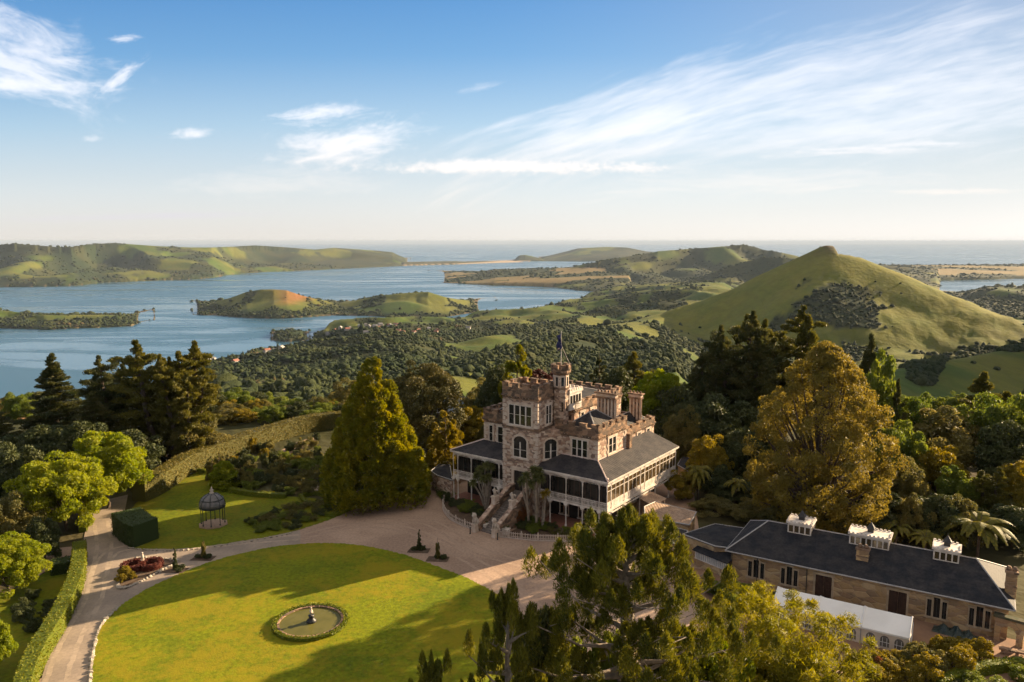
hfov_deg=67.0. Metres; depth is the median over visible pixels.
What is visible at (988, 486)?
cypress tree
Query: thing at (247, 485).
garden shrub
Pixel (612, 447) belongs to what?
window
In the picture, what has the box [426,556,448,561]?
yew bed
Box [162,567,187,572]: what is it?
yew bed
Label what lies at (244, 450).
rockery shrub
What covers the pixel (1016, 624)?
yard wall
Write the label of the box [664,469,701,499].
golden tree
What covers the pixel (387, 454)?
cypress tree
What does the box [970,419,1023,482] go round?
dark tree
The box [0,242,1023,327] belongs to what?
hill bush
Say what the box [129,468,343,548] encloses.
garden lawn
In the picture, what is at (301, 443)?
rockery shrub
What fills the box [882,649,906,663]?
golden shrub
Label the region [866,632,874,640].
window
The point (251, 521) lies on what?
border plant
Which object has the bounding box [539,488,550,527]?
cabbage tree
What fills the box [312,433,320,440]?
rockery shrub
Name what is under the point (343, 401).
slope tree
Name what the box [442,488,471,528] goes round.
picket fence
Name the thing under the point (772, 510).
olive tree
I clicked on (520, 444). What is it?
window
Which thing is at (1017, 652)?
stone bench
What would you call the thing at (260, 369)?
valley bush
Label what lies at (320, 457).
garden shrub
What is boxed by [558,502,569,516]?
window
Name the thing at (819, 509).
dark tree
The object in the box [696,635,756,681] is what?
leafy tree
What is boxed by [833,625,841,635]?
window
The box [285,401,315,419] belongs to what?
slope tree
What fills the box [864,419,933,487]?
leafy tree
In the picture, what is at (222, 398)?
slope tree
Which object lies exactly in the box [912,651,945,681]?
golden shrub
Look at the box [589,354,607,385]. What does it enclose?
spruce tree
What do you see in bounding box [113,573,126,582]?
bed shrub
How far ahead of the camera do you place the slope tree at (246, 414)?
174.16 m
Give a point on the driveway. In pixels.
(113, 597)
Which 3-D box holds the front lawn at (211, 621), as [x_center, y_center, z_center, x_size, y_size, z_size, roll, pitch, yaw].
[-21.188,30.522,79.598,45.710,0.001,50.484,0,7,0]
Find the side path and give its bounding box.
[39,547,71,574]
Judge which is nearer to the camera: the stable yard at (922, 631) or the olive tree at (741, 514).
the stable yard at (922, 631)
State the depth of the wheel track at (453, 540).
104.75 m
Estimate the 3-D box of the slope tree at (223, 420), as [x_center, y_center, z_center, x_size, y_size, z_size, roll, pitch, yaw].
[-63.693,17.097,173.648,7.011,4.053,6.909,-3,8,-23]
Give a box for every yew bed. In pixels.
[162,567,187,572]
[190,556,215,560]
[407,548,430,552]
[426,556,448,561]
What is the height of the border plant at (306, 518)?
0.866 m
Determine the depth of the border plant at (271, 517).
112.89 m
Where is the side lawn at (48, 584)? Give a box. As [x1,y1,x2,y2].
[0,570,67,681]
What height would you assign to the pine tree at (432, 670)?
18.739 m
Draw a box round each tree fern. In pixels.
[683,465,713,499]
[724,478,748,503]
[879,520,914,542]
[905,529,942,548]
[936,527,973,546]
[940,510,1020,556]
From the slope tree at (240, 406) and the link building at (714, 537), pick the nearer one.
the link building at (714, 537)
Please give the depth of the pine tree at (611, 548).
50.05 m
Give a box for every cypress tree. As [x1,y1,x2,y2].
[0,411,28,439]
[63,393,146,458]
[75,355,150,425]
[106,339,219,460]
[144,341,222,456]
[318,356,432,516]
[497,344,531,401]
[681,349,726,403]
[699,310,785,414]
[726,327,793,429]
[730,305,828,438]
[781,312,845,441]
[958,370,1012,416]
[962,466,1023,509]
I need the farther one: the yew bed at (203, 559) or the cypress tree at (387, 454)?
the cypress tree at (387, 454)
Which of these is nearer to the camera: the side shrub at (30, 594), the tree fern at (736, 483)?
the side shrub at (30, 594)
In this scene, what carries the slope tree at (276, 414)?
on the ground at (924, 315)
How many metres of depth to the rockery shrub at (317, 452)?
143.68 m
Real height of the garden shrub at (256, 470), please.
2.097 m
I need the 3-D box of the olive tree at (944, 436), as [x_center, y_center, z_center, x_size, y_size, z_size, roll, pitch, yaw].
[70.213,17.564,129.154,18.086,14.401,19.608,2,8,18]
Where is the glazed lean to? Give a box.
[692,545,731,576]
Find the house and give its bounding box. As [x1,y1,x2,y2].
[263,348,270,352]
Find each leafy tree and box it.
[569,628,634,681]
[626,368,684,425]
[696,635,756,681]
[756,648,828,681]
[848,347,902,469]
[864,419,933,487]
[902,391,933,436]
[928,464,990,508]
[949,390,1023,467]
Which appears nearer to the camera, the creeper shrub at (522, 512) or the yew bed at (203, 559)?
the yew bed at (203, 559)
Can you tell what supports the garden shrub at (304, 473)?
on the ground at (924, 315)
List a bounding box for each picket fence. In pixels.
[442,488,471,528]
[499,529,594,541]
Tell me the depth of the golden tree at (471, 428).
146.68 m
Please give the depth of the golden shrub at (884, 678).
70.54 m
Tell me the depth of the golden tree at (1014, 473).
110.14 m
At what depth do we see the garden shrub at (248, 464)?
135.87 m
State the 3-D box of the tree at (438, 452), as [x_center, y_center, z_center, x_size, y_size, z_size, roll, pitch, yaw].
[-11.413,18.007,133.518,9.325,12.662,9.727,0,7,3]
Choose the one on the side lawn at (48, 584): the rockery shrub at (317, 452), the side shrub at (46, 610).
the side shrub at (46, 610)
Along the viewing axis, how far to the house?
1735.07 m
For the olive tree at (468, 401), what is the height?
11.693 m
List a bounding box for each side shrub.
[9,597,36,612]
[11,606,36,622]
[21,617,42,632]
[24,588,41,599]
[36,606,50,616]
[41,597,56,608]
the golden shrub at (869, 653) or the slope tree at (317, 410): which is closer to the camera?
the golden shrub at (869, 653)
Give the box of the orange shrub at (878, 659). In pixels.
[868,656,883,667]
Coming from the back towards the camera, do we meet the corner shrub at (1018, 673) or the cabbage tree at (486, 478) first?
the cabbage tree at (486, 478)
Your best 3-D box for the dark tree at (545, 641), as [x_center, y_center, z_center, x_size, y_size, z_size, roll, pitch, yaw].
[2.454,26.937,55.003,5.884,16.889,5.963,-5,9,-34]
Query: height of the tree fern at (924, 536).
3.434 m
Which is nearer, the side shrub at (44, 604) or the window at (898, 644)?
the window at (898, 644)
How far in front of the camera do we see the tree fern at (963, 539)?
100.37 m
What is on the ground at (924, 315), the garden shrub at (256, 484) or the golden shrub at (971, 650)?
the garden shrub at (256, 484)
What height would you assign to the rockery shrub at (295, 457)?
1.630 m
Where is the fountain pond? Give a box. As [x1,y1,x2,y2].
[277,605,343,636]
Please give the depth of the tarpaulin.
80.06 m
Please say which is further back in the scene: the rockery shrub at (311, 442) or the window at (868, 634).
the rockery shrub at (311, 442)
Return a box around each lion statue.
[471,513,478,532]
[491,518,499,538]
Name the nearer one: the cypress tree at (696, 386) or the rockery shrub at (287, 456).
the rockery shrub at (287, 456)
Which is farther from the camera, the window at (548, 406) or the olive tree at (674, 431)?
the olive tree at (674, 431)
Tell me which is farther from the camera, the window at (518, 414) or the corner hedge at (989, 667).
the window at (518, 414)
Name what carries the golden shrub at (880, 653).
on the stable yard at (922, 631)
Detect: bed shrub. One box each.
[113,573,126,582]
[117,565,131,574]
[127,571,136,579]
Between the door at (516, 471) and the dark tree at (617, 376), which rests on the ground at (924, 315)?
the dark tree at (617, 376)
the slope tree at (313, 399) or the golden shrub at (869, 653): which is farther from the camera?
the slope tree at (313, 399)
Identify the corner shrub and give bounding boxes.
[950,676,967,681]
[959,668,987,681]
[987,674,1007,681]
[1008,663,1023,681]
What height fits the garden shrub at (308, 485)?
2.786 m
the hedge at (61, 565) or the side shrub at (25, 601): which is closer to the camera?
the side shrub at (25, 601)
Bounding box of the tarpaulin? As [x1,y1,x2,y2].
[931,623,977,639]
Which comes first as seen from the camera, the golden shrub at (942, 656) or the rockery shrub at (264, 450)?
the golden shrub at (942, 656)
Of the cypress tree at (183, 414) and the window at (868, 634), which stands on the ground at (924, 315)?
the cypress tree at (183, 414)
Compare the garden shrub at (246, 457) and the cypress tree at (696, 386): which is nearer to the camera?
the garden shrub at (246, 457)
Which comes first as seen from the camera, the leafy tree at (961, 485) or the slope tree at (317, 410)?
the leafy tree at (961, 485)
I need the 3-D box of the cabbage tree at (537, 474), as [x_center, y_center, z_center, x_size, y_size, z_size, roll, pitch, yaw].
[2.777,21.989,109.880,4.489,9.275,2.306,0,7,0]
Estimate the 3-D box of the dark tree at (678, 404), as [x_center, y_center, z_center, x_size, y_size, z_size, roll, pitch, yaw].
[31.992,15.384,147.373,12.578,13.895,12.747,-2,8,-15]
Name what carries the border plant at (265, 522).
on the garden lawn at (175, 509)
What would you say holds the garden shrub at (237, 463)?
on the ground at (924, 315)
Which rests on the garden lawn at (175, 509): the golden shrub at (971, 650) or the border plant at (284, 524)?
the border plant at (284, 524)
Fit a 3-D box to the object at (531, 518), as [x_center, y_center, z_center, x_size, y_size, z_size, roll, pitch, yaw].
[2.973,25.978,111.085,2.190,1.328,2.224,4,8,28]
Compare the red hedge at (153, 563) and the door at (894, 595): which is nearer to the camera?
the door at (894, 595)
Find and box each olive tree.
[0,490,47,542]
[0,504,25,555]
[153,419,232,455]
[460,377,485,419]
[474,425,483,440]
[662,405,701,467]
[687,493,739,517]
[730,497,769,521]
[748,505,790,521]
[826,513,857,532]
[881,456,931,508]
[891,492,936,544]
[907,405,997,482]
[938,493,983,547]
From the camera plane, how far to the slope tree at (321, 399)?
189.13 m
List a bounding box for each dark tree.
[0,424,67,464]
[0,441,47,502]
[14,516,61,558]
[33,420,107,461]
[118,428,165,483]
[473,364,506,407]
[512,602,587,681]
[596,366,639,411]
[615,622,702,681]
[649,385,707,437]
[671,392,760,447]
[696,464,743,495]
[707,478,756,503]
[717,421,793,479]
[788,506,848,528]
[848,490,903,541]
[893,493,966,540]
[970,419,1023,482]
[977,503,1023,551]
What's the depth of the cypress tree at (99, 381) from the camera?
144.81 m
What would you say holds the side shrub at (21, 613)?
on the side lawn at (48, 584)
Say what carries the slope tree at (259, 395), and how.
on the ground at (924, 315)
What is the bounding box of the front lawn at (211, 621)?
[92,543,515,681]
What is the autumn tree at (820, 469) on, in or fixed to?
on the ground at (924, 315)
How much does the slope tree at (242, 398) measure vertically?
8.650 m
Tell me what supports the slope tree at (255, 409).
on the ground at (924, 315)
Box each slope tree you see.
[0,391,35,419]
[0,397,25,416]
[204,388,226,411]
[211,403,233,413]
[213,408,243,425]
[215,399,236,413]
[219,387,255,404]
[225,403,249,412]
[227,408,257,422]
[248,398,263,408]
[248,406,267,420]
[250,391,282,403]
[252,392,276,403]
[253,399,274,406]
[257,405,289,423]
[265,394,288,406]
[277,398,301,406]
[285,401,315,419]
[299,407,329,415]
[305,396,323,402]
[309,402,333,410]
[313,396,330,404]
[323,377,366,401]
[331,397,347,401]
[332,405,341,410]
[336,399,345,405]
[900,394,931,408]
[925,396,946,412]
[944,390,966,413]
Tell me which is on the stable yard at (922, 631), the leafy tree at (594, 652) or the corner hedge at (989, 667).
the corner hedge at (989, 667)
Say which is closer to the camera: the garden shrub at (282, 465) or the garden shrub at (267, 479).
the garden shrub at (267, 479)
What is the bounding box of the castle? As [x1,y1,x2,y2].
[450,332,678,535]
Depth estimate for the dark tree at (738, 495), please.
120.17 m
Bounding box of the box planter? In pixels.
[502,524,510,534]
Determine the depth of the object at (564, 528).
107.68 m
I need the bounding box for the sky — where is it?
[0,0,1023,243]
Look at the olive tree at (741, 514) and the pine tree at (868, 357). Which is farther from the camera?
the pine tree at (868, 357)
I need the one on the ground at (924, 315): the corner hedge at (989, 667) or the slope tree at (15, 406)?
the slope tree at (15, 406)
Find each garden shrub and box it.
[228,457,241,467]
[233,473,241,486]
[239,471,253,484]
[241,480,254,489]
[242,455,254,465]
[243,460,256,471]
[248,480,265,488]
[250,468,263,474]
[254,471,264,480]
[259,453,268,467]
[259,474,271,484]
[268,451,277,462]
[272,482,285,491]
[274,455,285,462]
[277,459,291,472]
[283,467,299,476]
[284,475,304,488]
[284,486,298,494]
[285,458,298,467]
[293,472,308,480]
[298,457,316,470]
[298,478,319,492]
[313,455,323,460]
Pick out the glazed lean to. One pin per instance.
(715, 562)
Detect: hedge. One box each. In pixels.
[11,539,88,681]
[50,555,70,575]
[77,508,94,532]
[110,507,159,547]
[119,558,145,571]
[131,411,341,501]
[138,556,163,571]
[228,487,286,498]
[271,602,349,641]
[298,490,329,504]
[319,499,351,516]
[933,655,1023,681]
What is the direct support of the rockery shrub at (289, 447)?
on the ground at (924, 315)
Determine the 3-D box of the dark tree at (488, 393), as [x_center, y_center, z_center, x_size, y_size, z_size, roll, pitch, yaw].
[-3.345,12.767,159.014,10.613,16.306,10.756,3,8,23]
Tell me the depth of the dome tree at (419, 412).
141.57 m
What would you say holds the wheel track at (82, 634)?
on the driveway
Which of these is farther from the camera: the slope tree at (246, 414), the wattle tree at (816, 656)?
the slope tree at (246, 414)
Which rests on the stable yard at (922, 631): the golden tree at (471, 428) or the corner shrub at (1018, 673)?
the corner shrub at (1018, 673)
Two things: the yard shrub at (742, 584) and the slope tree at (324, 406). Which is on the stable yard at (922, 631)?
the yard shrub at (742, 584)
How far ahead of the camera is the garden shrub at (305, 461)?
136.69 m
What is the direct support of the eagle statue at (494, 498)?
on the castle
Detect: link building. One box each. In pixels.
[616,515,687,553]
[682,523,742,564]
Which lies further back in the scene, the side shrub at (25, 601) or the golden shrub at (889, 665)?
the side shrub at (25, 601)
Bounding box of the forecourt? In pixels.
[39,479,930,681]
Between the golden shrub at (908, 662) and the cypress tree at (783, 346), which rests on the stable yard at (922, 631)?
the golden shrub at (908, 662)
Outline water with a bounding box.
[0,243,1023,399]
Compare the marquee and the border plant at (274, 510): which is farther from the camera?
the border plant at (274, 510)
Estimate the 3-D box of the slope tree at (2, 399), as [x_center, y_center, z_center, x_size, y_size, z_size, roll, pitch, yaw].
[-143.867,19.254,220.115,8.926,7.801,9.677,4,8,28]
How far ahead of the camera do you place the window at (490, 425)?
121.22 m
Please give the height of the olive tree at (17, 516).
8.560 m
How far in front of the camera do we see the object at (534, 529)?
107.75 m
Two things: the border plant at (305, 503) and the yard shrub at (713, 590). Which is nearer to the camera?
the yard shrub at (713, 590)
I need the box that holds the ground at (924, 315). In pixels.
[0,243,1023,679]
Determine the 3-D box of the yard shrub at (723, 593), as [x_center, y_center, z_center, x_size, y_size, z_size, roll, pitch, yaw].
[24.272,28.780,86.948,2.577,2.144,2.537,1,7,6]
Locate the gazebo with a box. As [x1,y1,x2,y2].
[199,487,227,528]
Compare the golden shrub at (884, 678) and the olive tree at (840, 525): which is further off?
the olive tree at (840, 525)
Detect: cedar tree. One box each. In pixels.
[10,353,86,436]
[622,351,655,406]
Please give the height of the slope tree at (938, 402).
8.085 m
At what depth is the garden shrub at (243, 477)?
127.72 m
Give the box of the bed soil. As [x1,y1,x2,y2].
[119,558,173,585]
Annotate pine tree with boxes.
[408,646,451,681]
[459,577,542,681]
[487,502,785,681]
[845,333,888,462]
[889,378,906,433]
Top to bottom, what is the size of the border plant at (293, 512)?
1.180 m
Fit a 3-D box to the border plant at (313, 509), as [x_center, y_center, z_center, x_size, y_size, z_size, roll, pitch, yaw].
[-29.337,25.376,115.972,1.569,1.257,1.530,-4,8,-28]
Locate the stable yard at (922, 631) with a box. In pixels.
[669,567,1023,681]
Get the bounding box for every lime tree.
[0,531,52,599]
[0,619,18,661]
[2,450,118,530]
[65,430,154,508]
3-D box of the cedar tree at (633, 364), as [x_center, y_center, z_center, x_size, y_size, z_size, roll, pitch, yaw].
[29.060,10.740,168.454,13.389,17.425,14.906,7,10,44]
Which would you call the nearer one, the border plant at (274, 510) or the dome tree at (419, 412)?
the border plant at (274, 510)
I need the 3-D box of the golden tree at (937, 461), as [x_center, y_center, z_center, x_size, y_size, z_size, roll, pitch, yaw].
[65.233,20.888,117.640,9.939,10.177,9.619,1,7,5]
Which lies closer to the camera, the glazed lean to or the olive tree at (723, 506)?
the glazed lean to
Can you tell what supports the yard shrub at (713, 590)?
on the stable yard at (922, 631)
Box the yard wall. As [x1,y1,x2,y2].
[993,612,1023,647]
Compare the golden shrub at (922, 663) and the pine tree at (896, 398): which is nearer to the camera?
the golden shrub at (922, 663)
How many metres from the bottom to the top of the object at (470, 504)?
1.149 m
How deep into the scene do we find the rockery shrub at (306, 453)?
143.28 m
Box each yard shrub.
[699,576,727,594]
[716,587,737,605]
[725,593,744,612]
[734,580,756,592]
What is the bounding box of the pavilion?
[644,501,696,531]
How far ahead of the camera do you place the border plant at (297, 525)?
110.10 m
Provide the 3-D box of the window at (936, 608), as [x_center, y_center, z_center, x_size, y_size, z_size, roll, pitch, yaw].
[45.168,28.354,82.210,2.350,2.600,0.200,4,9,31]
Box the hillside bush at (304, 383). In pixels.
[208,339,1023,402]
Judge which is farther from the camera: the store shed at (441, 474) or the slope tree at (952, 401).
the slope tree at (952, 401)
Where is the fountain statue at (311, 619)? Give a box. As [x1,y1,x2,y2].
[306,607,316,623]
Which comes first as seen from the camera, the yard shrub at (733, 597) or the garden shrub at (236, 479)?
the yard shrub at (733, 597)
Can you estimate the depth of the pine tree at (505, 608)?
47.22 m
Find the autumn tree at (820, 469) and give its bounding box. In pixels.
[742,340,909,534]
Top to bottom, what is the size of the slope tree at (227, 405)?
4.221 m
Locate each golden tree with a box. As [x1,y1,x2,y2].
[457,404,483,444]
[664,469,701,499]
[685,434,734,475]
[915,444,975,493]
[1000,459,1023,514]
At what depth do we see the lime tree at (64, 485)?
106.25 m
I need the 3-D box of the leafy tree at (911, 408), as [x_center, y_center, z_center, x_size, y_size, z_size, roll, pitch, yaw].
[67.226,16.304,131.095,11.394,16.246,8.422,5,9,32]
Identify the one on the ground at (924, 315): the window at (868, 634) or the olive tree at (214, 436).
the olive tree at (214, 436)
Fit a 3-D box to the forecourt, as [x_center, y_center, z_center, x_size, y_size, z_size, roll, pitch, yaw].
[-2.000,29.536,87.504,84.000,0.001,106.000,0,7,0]
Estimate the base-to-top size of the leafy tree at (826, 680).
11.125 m
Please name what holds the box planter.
on the forecourt
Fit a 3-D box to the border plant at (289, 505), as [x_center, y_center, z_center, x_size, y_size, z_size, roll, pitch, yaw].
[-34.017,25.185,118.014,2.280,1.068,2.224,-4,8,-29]
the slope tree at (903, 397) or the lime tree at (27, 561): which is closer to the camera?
the lime tree at (27, 561)
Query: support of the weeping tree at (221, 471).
on the garden lawn at (175, 509)
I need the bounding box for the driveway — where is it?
[41,495,299,681]
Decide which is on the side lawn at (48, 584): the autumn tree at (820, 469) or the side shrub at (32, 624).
the side shrub at (32, 624)
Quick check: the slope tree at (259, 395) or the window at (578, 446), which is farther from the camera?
the slope tree at (259, 395)
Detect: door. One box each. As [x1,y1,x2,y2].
[511,466,527,490]
[813,571,834,598]
[886,586,909,615]
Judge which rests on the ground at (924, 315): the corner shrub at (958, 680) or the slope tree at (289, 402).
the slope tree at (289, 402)
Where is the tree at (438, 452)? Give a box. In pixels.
[423,410,463,483]
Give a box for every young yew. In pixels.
[172,548,178,569]
[200,541,205,557]
[416,529,421,550]
[435,537,440,558]
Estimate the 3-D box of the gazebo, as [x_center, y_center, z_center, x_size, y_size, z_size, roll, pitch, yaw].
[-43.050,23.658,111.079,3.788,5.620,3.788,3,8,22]
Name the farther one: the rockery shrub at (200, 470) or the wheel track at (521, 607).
the rockery shrub at (200, 470)
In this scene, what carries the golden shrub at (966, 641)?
on the stable yard at (922, 631)
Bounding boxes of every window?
[487,422,494,440]
[495,424,502,442]
[506,401,534,429]
[510,434,529,460]
[542,437,558,460]
[544,402,552,426]
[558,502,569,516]
[568,436,590,458]
[577,506,587,519]
[606,433,617,456]
[746,557,765,580]
[778,564,798,588]
[802,617,810,627]
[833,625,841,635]
[847,628,855,639]
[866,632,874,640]
[880,636,888,647]
[894,639,903,649]
[923,595,948,621]
[966,604,991,631]
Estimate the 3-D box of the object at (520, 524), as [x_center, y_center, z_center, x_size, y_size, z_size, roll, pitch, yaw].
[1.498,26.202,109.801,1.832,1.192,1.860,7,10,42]
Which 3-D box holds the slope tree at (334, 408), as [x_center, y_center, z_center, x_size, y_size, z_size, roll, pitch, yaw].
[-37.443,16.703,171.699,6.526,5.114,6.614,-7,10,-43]
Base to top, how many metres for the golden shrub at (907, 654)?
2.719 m
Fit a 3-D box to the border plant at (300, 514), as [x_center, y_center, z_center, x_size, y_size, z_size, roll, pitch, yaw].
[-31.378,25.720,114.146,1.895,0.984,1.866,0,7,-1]
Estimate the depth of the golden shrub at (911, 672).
70.80 m
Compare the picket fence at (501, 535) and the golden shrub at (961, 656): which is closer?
the golden shrub at (961, 656)
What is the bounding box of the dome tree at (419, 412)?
[385,360,467,453]
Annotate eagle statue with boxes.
[491,488,498,504]
[508,492,516,508]
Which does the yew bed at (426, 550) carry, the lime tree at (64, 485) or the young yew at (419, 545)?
the young yew at (419, 545)
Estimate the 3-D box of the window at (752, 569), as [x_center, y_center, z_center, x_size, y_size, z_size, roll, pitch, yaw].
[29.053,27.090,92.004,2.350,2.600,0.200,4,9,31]
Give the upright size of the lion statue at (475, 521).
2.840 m
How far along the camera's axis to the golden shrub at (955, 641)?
75.81 m
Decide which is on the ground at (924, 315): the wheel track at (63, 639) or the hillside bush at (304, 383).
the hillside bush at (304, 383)
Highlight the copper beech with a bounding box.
[528,369,552,382]
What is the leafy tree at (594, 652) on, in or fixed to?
on the ground at (924, 315)
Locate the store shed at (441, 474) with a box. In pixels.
[431,463,452,497]
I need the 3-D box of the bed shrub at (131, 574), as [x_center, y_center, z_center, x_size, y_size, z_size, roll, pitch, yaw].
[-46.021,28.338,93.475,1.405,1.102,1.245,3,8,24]
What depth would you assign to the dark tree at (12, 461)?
113.08 m
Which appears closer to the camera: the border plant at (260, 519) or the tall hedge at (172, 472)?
the border plant at (260, 519)
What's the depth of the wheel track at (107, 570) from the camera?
101.70 m
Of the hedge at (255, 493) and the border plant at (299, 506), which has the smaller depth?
the border plant at (299, 506)
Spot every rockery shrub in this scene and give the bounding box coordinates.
[196,468,204,473]
[239,447,249,455]
[248,437,257,448]
[256,441,269,451]
[258,448,269,457]
[265,439,274,448]
[279,451,293,461]
[284,440,297,450]
[289,455,301,460]
[292,449,302,454]
[294,437,307,449]
[297,449,313,459]
[305,437,318,448]
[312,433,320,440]
[313,448,322,459]
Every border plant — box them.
[247,518,256,524]
[252,525,267,532]
[257,515,265,522]
[258,521,270,525]
[263,522,277,529]
[266,515,281,520]
[269,506,281,513]
[271,518,281,524]
[272,524,280,530]
[274,511,288,517]
[281,501,296,509]
[281,521,289,527]
[286,509,299,515]
[288,524,295,529]
[291,517,301,522]
[293,504,305,509]
[293,511,305,518]
[293,522,302,527]
[299,515,310,521]
[301,500,312,506]
[310,514,318,520]
[311,505,321,512]
[314,508,328,515]
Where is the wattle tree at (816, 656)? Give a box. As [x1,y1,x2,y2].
[689,580,881,681]
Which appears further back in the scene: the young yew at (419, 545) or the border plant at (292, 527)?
the border plant at (292, 527)
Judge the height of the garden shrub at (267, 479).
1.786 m
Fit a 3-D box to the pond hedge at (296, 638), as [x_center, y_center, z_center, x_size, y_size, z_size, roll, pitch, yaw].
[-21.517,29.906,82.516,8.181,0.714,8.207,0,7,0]
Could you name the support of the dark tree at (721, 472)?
on the ground at (924, 315)
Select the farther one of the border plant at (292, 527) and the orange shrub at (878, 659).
the border plant at (292, 527)
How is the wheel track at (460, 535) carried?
on the forecourt
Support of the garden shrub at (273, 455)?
on the ground at (924, 315)
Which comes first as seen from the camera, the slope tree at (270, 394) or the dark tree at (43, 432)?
the dark tree at (43, 432)
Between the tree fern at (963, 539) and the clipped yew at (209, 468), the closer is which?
the tree fern at (963, 539)
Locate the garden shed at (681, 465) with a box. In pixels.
[677,456,689,486]
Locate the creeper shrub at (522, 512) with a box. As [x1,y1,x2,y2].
[516,506,526,521]
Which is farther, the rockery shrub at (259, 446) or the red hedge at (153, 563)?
the rockery shrub at (259, 446)
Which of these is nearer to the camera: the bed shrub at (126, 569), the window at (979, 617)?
the window at (979, 617)
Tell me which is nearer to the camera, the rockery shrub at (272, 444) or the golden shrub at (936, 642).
the golden shrub at (936, 642)
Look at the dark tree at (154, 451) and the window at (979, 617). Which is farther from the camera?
the dark tree at (154, 451)
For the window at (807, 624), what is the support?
in the marquee
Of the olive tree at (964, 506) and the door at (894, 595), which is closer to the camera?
the door at (894, 595)
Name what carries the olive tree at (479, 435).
on the ground at (924, 315)
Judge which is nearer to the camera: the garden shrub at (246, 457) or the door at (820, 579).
the door at (820, 579)
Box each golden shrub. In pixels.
[855,665,892,681]
[860,647,891,661]
[862,651,880,677]
[875,659,901,681]
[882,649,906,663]
[884,656,903,673]
[890,661,925,681]
[893,645,928,662]
[898,658,915,676]
[904,641,935,654]
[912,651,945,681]
[916,649,949,671]
[922,648,951,671]
[926,635,949,650]
[929,635,960,648]
[933,642,976,670]
[947,643,978,664]
[955,636,976,651]
[970,636,995,660]
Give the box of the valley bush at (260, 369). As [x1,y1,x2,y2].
[0,246,1023,401]
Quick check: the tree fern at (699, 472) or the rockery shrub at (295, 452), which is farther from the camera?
the rockery shrub at (295, 452)
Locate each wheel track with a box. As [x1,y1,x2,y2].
[42,523,98,681]
[64,521,113,681]
[85,534,298,589]
[102,539,297,586]
[305,522,540,613]
[309,527,525,614]
[366,522,539,571]
[368,517,536,563]
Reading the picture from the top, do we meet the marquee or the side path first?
the side path
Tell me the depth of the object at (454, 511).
115.42 m
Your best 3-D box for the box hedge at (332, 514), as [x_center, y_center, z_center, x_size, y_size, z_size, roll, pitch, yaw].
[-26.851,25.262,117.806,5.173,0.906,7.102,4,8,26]
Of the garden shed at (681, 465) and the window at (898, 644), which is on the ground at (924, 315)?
the garden shed at (681, 465)
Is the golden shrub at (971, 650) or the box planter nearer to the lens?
the golden shrub at (971, 650)
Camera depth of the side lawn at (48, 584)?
85.21 m
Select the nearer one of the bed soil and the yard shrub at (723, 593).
the yard shrub at (723, 593)
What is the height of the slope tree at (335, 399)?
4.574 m
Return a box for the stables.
[724,508,1018,639]
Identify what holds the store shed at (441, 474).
on the ground at (924, 315)
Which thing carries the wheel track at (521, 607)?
on the forecourt
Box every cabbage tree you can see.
[469,461,495,508]
[517,464,546,522]
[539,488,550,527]
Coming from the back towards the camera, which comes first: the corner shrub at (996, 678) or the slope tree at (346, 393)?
the slope tree at (346, 393)
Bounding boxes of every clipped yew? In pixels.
[204,460,216,479]
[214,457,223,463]
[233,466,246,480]
[251,442,260,453]
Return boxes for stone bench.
[999,645,1023,656]
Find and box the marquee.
[772,586,913,649]
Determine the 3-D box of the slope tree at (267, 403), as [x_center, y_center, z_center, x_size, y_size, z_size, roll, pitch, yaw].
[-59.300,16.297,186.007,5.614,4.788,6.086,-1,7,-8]
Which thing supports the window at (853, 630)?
in the marquee
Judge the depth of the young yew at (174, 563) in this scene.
95.83 m
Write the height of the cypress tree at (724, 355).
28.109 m
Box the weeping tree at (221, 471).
[207,460,241,490]
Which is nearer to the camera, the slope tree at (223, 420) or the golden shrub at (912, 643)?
the golden shrub at (912, 643)
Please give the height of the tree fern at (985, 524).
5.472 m

